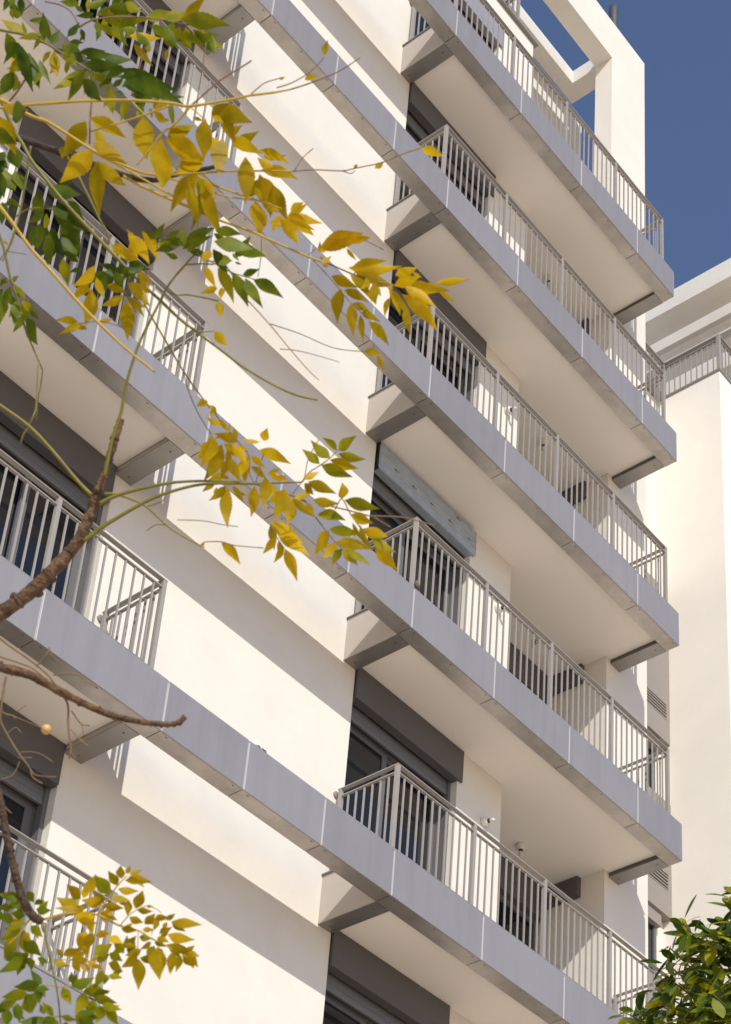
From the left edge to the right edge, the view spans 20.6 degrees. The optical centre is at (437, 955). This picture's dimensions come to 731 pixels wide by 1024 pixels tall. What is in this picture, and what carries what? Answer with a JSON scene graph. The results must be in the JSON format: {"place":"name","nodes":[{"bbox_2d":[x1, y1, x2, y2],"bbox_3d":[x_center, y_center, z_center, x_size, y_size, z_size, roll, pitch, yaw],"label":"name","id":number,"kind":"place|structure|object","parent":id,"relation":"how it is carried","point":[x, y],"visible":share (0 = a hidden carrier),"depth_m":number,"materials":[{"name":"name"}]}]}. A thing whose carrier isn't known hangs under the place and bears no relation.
{"place":"outdoors","nodes":[
{"label":"outdoors","id":0,"kind":"place"},
{"bbox_2d":[414,580,419,590],"bbox_3d":[-0.201,-3.686,20.017,0.059,0.109,0.118,-20,-38,33],"label":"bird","id":1,"kind":"object","parent":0,"point":[416,585],"visible":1,"depth_m":20.00},
{"bbox_2d":[520,0,730,379],"label":"sky","id":2,"kind":"structure","parent":0,"point":[683,46],"materials":[{"name":"blue"}]},
{"bbox_2d":[645,258,730,1022],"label":"apartment building","id":3,"kind":"structure","parent":0,"point":[688,352],"depth_m":31.55,"materials":[{"name":"paint"}]},
{"bbox_2d":[647,572,657,591],"bbox_3d":[2.944,-5.820,31.221,0.109,1.116,1.680,-20,-38,33],"label":"window","id":4,"kind":"structure","parent":3,"relation":"in","point":[648,575],"depth_m":31.85,"materials":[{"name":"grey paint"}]},
{"bbox_2d":[647,728,659,790],"bbox_3d":[2.784,-3.141,29.592,0.109,1.116,1.680,-20,-38,33],"label":"window","id":5,"kind":"structure","parent":3,"relation":"in","point":[649,743],"depth_m":30.10,"materials":[{"name":"grey paint"}]},
{"bbox_2d":[648,904,660,972],"bbox_3d":[2.624,-0.461,27.963,0.109,1.116,1.680,-20,-38,33],"label":"window","id":6,"kind":"structure","parent":3,"relation":"in","point":[654,917],"depth_m":28.53,"materials":[{"name":"grey paint"}]},
{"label":"ground","id":7,"kind":"structure","parent":0,"visible":0},
{"bbox_2d":[0,0,469,1023],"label":"chinaberry tree","id":8,"kind":"object","parent":7,"relation":"on","point":[144,86],"visible":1,"depth_m":3.52,"materials":[{"name":"yellow plant"}]},
{"bbox_2d":[0,0,682,1023],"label":"apartment building","id":9,"kind":"structure","parent":7,"relation":"on","point":[338,852],"depth_m":20.48,"materials":[{"name":"beige paint"}]},
{"bbox_2d":[0,700,65,951],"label":"window","id":10,"kind":"structure","parent":9,"relation":"in","point":[26,798],"depth_m":16.10,"materials":[{"name":"grey paint"}]},
{"bbox_2d":[0,371,116,614],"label":"window","id":11,"kind":"structure","parent":9,"relation":"in","point":[86,462],"depth_m":17.42,"materials":[{"name":"grey paint"}]},
{"bbox_2d":[5,107,158,337],"bbox_3d":[-3.455,-6.310,18.564,0.306,2.709,1.763,-20,-38,33],"label":"window","id":12,"kind":"structure","parent":9,"relation":"in","point":[117,213],"depth_m":18.96,"materials":[{"name":"grey paint"}]},
{"bbox_2d":[77,0,194,102],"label":"window","id":13,"kind":"structure","parent":9,"relation":"in","point":[153,4],"depth_m":20.97,"materials":[{"name":"black glass"}]},
{"bbox_2d":[323,931,449,1023],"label":"window","id":14,"kind":"structure","parent":9,"relation":"in","point":[349,961],"depth_m":18.95,"materials":[{"name":"grey paint"}]},
{"bbox_2d":[343,668,463,883],"bbox_3d":[-0.444,-1.380,20.276,0.306,2.667,1.763,-20,-38,33],"label":"window","id":15,"kind":"structure","parent":9,"relation":"in","point":[371,749],"depth_m":20.64,"materials":[{"name":"grey paint"}]},
{"bbox_2d":[361,442,476,626],"bbox_3d":[-0.274,-4.083,21.913,0.327,2.709,1.763,-20,-38,33],"label":"window","id":16,"kind":"structure","parent":9,"relation":"in","point":[387,466],"depth_m":22.34,"materials":[{"name":"grey paint"}]},
{"bbox_2d":[382,250,486,404],"bbox_3d":[-0.122,-6.774,23.557,0.306,2.650,1.763,-20,-38,33],"label":"window","id":17,"kind":"structure","parent":9,"relation":"in","point":[439,301],"depth_m":24.15,"materials":[{"name":"grey paint"}]},
{"bbox_2d":[399,82,495,216],"bbox_3d":[0.038,-9.449,25.184,0.306,2.666,1.763,-20,-38,33],"label":"window","id":18,"kind":"structure","parent":9,"relation":"in","point":[419,105],"depth_m":25.52,"materials":[{"name":"grey paint"}]},
{"bbox_2d":[414,0,502,52],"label":"window","id":19,"kind":"structure","parent":9,"relation":"in","point":[421,27],"depth_m":27.53,"materials":[{"name":"grey paint"}]},
{"bbox_2d":[480,816,494,826],"bbox_3d":[0.550,-1.445,21.361,0.158,0.112,0.112,-20,-38,33],"label":"wall lamp","id":20,"kind":"object","parent":9,"relation":"attached to","point":[485,821],"visible":1,"depth_m":21.34,"materials":[{"name":"white plastic"}]},
{"bbox_2d":[494,604,507,612],"bbox_3d":[0.748,-3.995,22.977,0.158,0.112,0.112,-20,-38,33],"label":"wall lamp","id":21,"kind":"object","parent":9,"relation":"attached to","point":[500,608],"visible":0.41,"depth_m":22.96,"materials":[{"name":"white plastic"}]},
{"bbox_2d":[504,406,516,415],"bbox_3d":[0.910,-6.713,24.630,0.158,0.112,0.112,-20,-38,33],"label":"wall lamp","id":22,"kind":"object","parent":9,"relation":"attached to","point":[510,410],"visible":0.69,"depth_m":24.61,"materials":[{"name":"white plastic"}]},
{"bbox_2d":[498,856,541,950],"bbox_3d":[0.621,0.017,22.466,0.158,2.664,1.685,-20,-38,33],"label":"balcony door","id":23,"kind":"structure","parent":9,"relation":"in","point":[509,867],"depth_m":23.20,"materials":[{"name":"grey paint"}]},
{"bbox_2d":[516,842,525,855],"bbox_3d":[0.951,-1.196,22.864,0.120,0.154,0.120,-20,-38,33],"label":"ceiling lamp","id":24,"kind":"object","parent":9,"relation":"attached to","point":[520,847],"visible":1,"depth_m":22.84,"materials":[{"name":"white plastic"}]},
{"bbox_2d":[509,642,547,703],"bbox_3d":[0.782,-2.683,24.109,0.158,2.706,1.685,-20,-38,33],"label":"balcony door","id":25,"kind":"structure","parent":9,"relation":"in","point":[511,658],"depth_m":24.88,"materials":[{"name":"grey paint"}]},
{"bbox_2d":[541,439,547,450],"bbox_3d":[1.383,-6.623,26.064,0.120,0.154,0.120,-20,-38,33],"label":"ceiling lamp","id":26,"kind":"object","parent":9,"relation":"attached to","point":[543,444],"visible":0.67,"depth_m":26.04,"materials":[{"name":"white plastic"}]},
{"bbox_2d":[547,275,553,285],"bbox_3d":[1.543,-9.305,27.695,0.120,0.154,0.120,-20,-38,33],"label":"ceiling lamp","id":27,"kind":"object","parent":9,"relation":"attached to","point":[548,280],"visible":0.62,"depth_m":27.67,"materials":[{"name":"white plastic"}]},
{"bbox_2d":[609,3,617,27],"bbox_3d":[2.788,-12.389,31.991,0.162,9.030,0.162,-20,-38,33],"label":"flue pipe","id":28,"kind":"object","parent":9,"relation":"on","point":[613,12],"visible":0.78,"depth_m":34.13,"materials":[{"name":"silver metal"}]},
{"bbox_2d":[608,886,730,1023],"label":"rubber fig tree","id":29,"kind":"object","parent":7,"relation":"on","point":[710,996],"visible":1,"depth_m":7.82,"materials":[{"name":"green plant"}]}
]}

